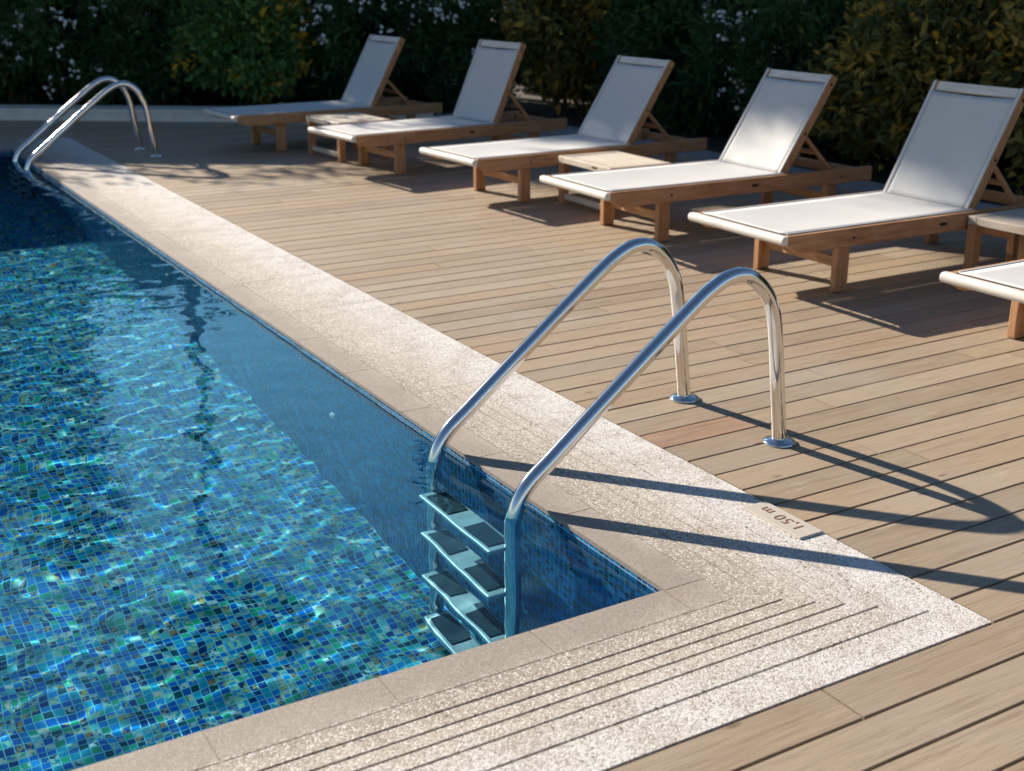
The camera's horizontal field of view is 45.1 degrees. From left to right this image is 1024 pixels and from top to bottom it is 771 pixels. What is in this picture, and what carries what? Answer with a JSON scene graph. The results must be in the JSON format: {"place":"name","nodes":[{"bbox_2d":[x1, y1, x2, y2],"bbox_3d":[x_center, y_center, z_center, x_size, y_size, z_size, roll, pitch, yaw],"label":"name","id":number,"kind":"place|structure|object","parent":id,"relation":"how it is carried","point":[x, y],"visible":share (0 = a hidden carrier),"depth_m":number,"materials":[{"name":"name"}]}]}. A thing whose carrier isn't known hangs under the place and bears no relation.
{"place":"outdoors","nodes":[
{"label":"outdoors","id":0,"kind":"place"},
{"bbox_2d":[0,152,654,770],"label":"pool water","id":1,"kind":"structure","parent":0,"point":[216,508],"depth_m":3.79,"materials":[{"name":"blue liquid"}]},
{"bbox_2d":[0,120,1023,770],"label":"deck","id":2,"kind":"structure","parent":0,"point":[904,398],"depth_m":5.37,"materials":[{"name":"brown wood"}]},
{"bbox_2d":[13,76,162,169],"bbox_3d":[-3.762,-1.728,10.963,1.232,1.925,0.656,-11,22,-29],"label":"pool ladder","id":3,"kind":"object","parent":2,"relation":"attached to","point":[123,86],"visible":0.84,"depth_m":10.82,"materials":[{"name":"silver metal"}]},
{"bbox_2d":[204,34,441,150],"bbox_3d":[-1.764,-2.777,11.611,2.119,0.962,0.750,-12,22,-31],"label":"sun lounger","id":4,"kind":"object","parent":2,"relation":"on","point":[368,81],"visible":0.94,"depth_m":11.63,"materials":[{"name":"white fabric"}]},
{"bbox_2d":[306,112,390,162],"bbox_3d":[-1.446,-2.200,10.900,0.503,0.334,0.660,-12,22,-31],"label":"side table","id":5,"kind":"object","parent":2,"relation":"on","point":[338,119],"visible":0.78,"depth_m":10.80,"materials":[{"name":"brown wood"}]},
{"bbox_2d":[308,39,566,174],"bbox_3d":[-0.597,-2.365,10.361,2.119,0.987,0.750,-13,23,-33],"label":"sun lounger","id":6,"kind":"object","parent":2,"relation":"on","point":[485,93],"visible":0.98,"depth_m":10.38,"materials":[{"name":"white fabric"}]},
{"bbox_2d":[419,55,706,202],"bbox_3d":[0.414,-1.937,9.188,2.119,0.934,0.750,-12,22,-31],"label":"sun lounger","id":7,"kind":"object","parent":2,"relation":"on","point":[621,108],"visible":0.98,"depth_m":9.22,"materials":[{"name":"white fabric"}]},
{"bbox_2d":[428,237,795,518],"bbox_3d":[0.330,0.501,4.419,1.232,1.925,0.656,-11,22,-29],"label":"pool ladder","id":8,"kind":"object","parent":2,"relation":"attached to","point":[674,327],"visible":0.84,"depth_m":4.26,"materials":[{"name":"silver metal"}]},
{"bbox_2d":[558,151,670,217],"bbox_3d":[0.702,-1.403,8.562,0.503,0.334,0.660,-10,21,-27],"label":"side table","id":9,"kind":"object","parent":2,"relation":"on","point":[598,161],"visible":0.64,"depth_m":8.52,"materials":[{"name":"brown wood"}]},
{"bbox_2d":[641,414,761,448],"bbox_3d":[0.691,0.176,4.488,0.454,0.028,0.132,-11,22,-29],"label":"deck replaced board","id":10,"kind":"object","parent":2,"relation":"on","point":[697,432],"visible":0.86,"depth_m":4.47,"materials":[{"name":"brown wood"}]},
{"bbox_2d":[540,68,871,241],"bbox_3d":[1.280,-1.509,7.922,2.119,0.940,0.750,-10,21,-28],"label":"sun lounger","id":11,"kind":"object","parent":2,"relation":"on","point":[769,137],"visible":0.98,"depth_m":7.93,"materials":[{"name":"white fabric"}]},
{"bbox_2d":[688,80,1023,292],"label":"sun lounger","id":12,"kind":"object","parent":2,"relation":"on","point":[950,154],"visible":0.98,"depth_m":6.76,"materials":[{"name":"white fabric"}]},
{"bbox_2d":[939,259,1023,338],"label":"sun lounger","id":13,"kind":"object","parent":2,"relation":"on","point":[992,279],"visible":1,"depth_m":5.29,"materials":[{"name":"white fabric"}]},
{"bbox_2d":[963,208,1023,268],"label":"side table","id":14,"kind":"object","parent":2,"relation":"on","point":[1011,221],"visible":0.82,"depth_m":6.59,"materials":[{"name":"brown wood"}]},
{"bbox_2d":[0,83,1023,205],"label":"planting bed","id":15,"kind":"object","parent":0,"point":[536,106],"depth_m":12.78,"materials":[{"name":"soil"}]},
{"bbox_2d":[0,22,32,96],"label":"green shrub","id":16,"kind":"object","parent":15,"relation":"on","point":[2,75],"visible":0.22,"depth_m":14.24,"materials":[{"name":"green plant"}]},
{"bbox_2d":[0,0,85,103],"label":"dark shrub","id":17,"kind":"object","parent":15,"relation":"on","point":[26,82],"visible":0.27,"depth_m":14.17,"materials":[{"name":"green plant"}]},
{"bbox_2d":[0,0,166,104],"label":"flowering shrub","id":18,"kind":"object","parent":15,"relation":"on","point":[23,29],"visible":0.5,"depth_m":13.57,"materials":[{"name":"green plant"}]},
{"bbox_2d":[62,0,201,105],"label":"dark shrub","id":19,"kind":"object","parent":15,"relation":"on","point":[156,81],"visible":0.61,"depth_m":13.64,"materials":[{"name":"green plant"}]},
{"bbox_2d":[160,0,315,105],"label":"green shrub","id":20,"kind":"object","parent":15,"relation":"on","point":[271,37],"visible":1,"depth_m":13.51,"materials":[{"name":"green plant"}]},
{"bbox_2d":[1,0,481,102],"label":"hedge","id":21,"kind":"object","parent":15,"relation":"on","point":[199,93],"visible":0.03,"depth_m":14.93,"materials":[{"name":"green plant"}]},
{"bbox_2d":[292,0,475,100],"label":"flowering shrub","id":22,"kind":"object","parent":15,"relation":"on","point":[334,21],"visible":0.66,"depth_m":13.53,"materials":[{"name":"green plant"}]},
{"bbox_2d":[393,0,569,110],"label":"flowering shrub","id":23,"kind":"object","parent":15,"relation":"on","point":[451,72],"visible":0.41,"depth_m":13.33,"materials":[{"name":"green plant"}]},
{"bbox_2d":[493,0,650,116],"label":"olive shrub","id":24,"kind":"object","parent":15,"relation":"on","point":[563,70],"visible":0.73,"depth_m":12.56,"materials":[{"name":"green plant"}]},
{"bbox_2d":[586,0,742,136],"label":"dark shrub","id":25,"kind":"object","parent":15,"relation":"on","point":[632,27],"visible":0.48,"depth_m":11.55,"materials":[{"name":"green plant"}]},
{"bbox_2d":[499,0,1023,166],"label":"hedge","id":26,"kind":"object","parent":15,"relation":"on","point":[1001,158],"visible":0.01,"depth_m":12.87,"materials":[{"name":"green plant"}]},
{"bbox_2d":[667,0,874,151],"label":"flowering shrub","id":27,"kind":"object","parent":15,"relation":"on","point":[720,27],"visible":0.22,"depth_m":10.64,"materials":[{"name":"green plant"}]},
{"bbox_2d":[723,0,879,162],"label":"dark shrub","id":28,"kind":"object","parent":15,"relation":"on","point":[816,13],"visible":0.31,"depth_m":9.89,"materials":[{"name":"green plant"}]},
{"bbox_2d":[797,0,1023,170],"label":"olive shrub","id":29,"kind":"object","parent":15,"relation":"on","point":[885,48],"visible":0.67,"depth_m":8.92,"materials":[{"name":"green plant"}]},
{"bbox_2d":[962,0,1023,195],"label":"olive shrub","id":30,"kind":"object","parent":15,"relation":"on","point":[1008,76],"visible":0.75,"depth_m":8.40,"materials":[{"name":"green plant"}]},
{"label":"deck subfloor","id":31,"kind":"structure","parent":0,"visible":0},
{"bbox_2d":[0,104,441,122],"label":"planter kerb","id":32,"kind":"structure","parent":31,"relation":"on","point":[119,113],"depth_m":13.40,"materials":[{"name":"grey stone"}]},
{"bbox_2d":[435,113,998,216],"bbox_3d":[3.116,-1.019,7.906,0.718,0.170,13.566,-12,22,-31],"label":"stone edging","id":33,"kind":"object","parent":31,"relation":"on","point":[840,189],"visible":0.06,"depth_m":10.14,"materials":[{"name":"grey stone"}]},
{"label":"pool floor","id":34,"kind":"structure","parent":0,"visible":0},
{"bbox_2d":[13,151,658,591],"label":"pool side wall","id":35,"kind":"structure","parent":34,"relation":"on","point":[627,571],"depth_m":4.67,"materials":[{"name":"tile"}]},
{"bbox_2d":[0,137,991,770],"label":"pool coping","id":36,"kind":"object","parent":35,"relation":"on","point":[742,615],"visible":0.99,"depth_m":3.25,"materials":[{"name":"stone"}]},
{"bbox_2d":[743,501,822,539],"bbox_3d":[0.823,0.409,3.755,0.094,0.010,0.258,-11,22,-29],"label":"depth plate","id":37,"kind":"object","parent":36,"relation":"on","point":[788,523],"visible":1,"depth_m":3.74,"materials":[{"name":"ceramic"}]}
]}

